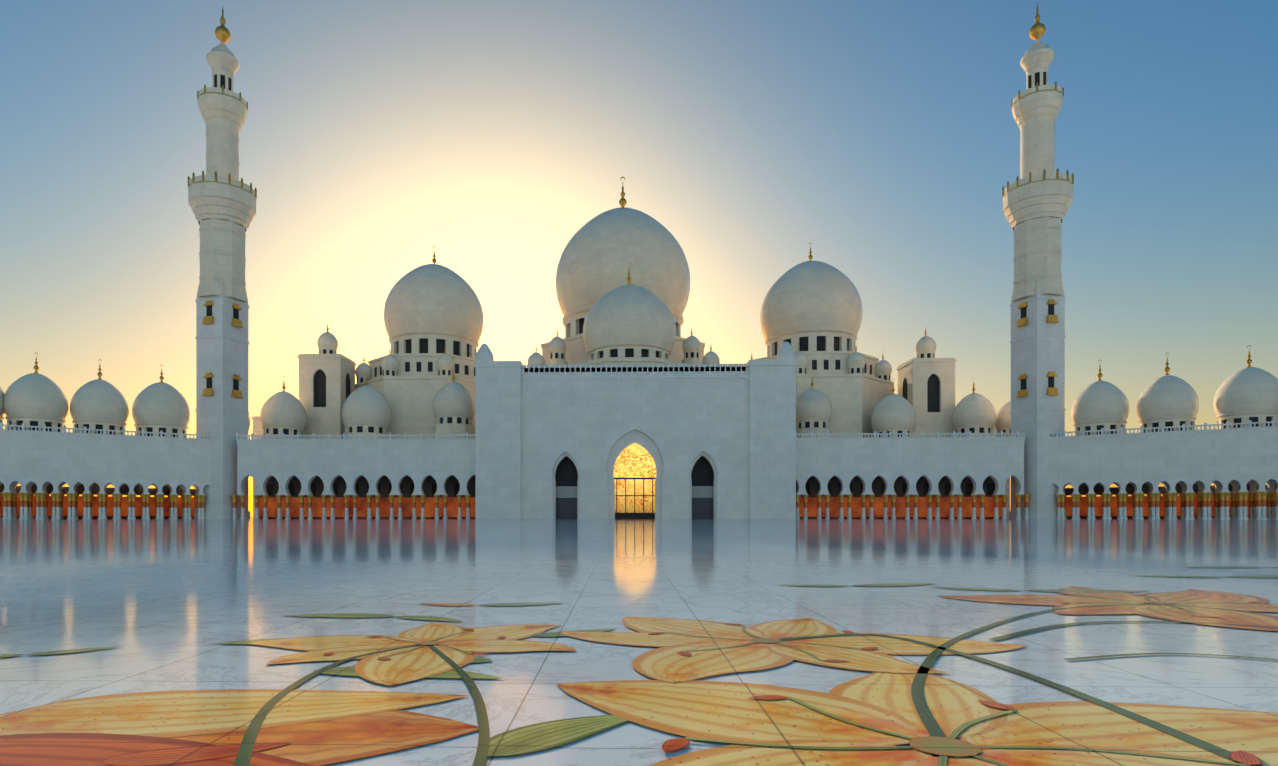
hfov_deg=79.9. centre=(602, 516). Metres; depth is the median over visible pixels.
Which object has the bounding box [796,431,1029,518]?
arcade
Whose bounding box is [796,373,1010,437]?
roof domes
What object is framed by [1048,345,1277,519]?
wing
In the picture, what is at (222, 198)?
minaret
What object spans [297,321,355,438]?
roof tower
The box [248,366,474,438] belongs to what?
roof domes
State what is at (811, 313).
dome
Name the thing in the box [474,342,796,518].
portal building
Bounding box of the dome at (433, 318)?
[354,246,482,438]
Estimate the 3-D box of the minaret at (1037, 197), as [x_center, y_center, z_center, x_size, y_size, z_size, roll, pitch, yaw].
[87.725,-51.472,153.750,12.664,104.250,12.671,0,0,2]
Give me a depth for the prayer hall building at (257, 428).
178.16 m
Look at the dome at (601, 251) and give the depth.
181.47 m
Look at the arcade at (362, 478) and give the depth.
154.65 m
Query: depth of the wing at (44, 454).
145.82 m
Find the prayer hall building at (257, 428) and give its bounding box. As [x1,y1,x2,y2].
[251,416,1009,518]
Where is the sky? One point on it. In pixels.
(881, 136)
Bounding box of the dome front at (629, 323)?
[527,263,719,367]
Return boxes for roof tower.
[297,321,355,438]
[897,325,956,437]
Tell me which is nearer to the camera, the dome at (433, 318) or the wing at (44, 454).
the wing at (44, 454)
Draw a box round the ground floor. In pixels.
[0,516,1277,765]
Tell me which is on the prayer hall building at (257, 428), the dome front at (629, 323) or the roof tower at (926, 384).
the roof tower at (926, 384)
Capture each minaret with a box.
[188,6,256,518]
[1002,3,1073,518]
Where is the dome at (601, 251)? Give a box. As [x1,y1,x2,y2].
[541,177,704,364]
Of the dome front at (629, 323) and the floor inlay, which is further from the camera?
the dome front at (629, 323)
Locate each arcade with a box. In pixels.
[231,433,474,518]
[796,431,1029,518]
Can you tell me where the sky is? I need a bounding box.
[0,0,1277,515]
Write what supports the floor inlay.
on the ground floor
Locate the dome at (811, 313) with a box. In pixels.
[746,243,893,437]
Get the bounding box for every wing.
[0,353,211,518]
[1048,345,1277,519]
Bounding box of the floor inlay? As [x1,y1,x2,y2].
[0,566,1277,765]

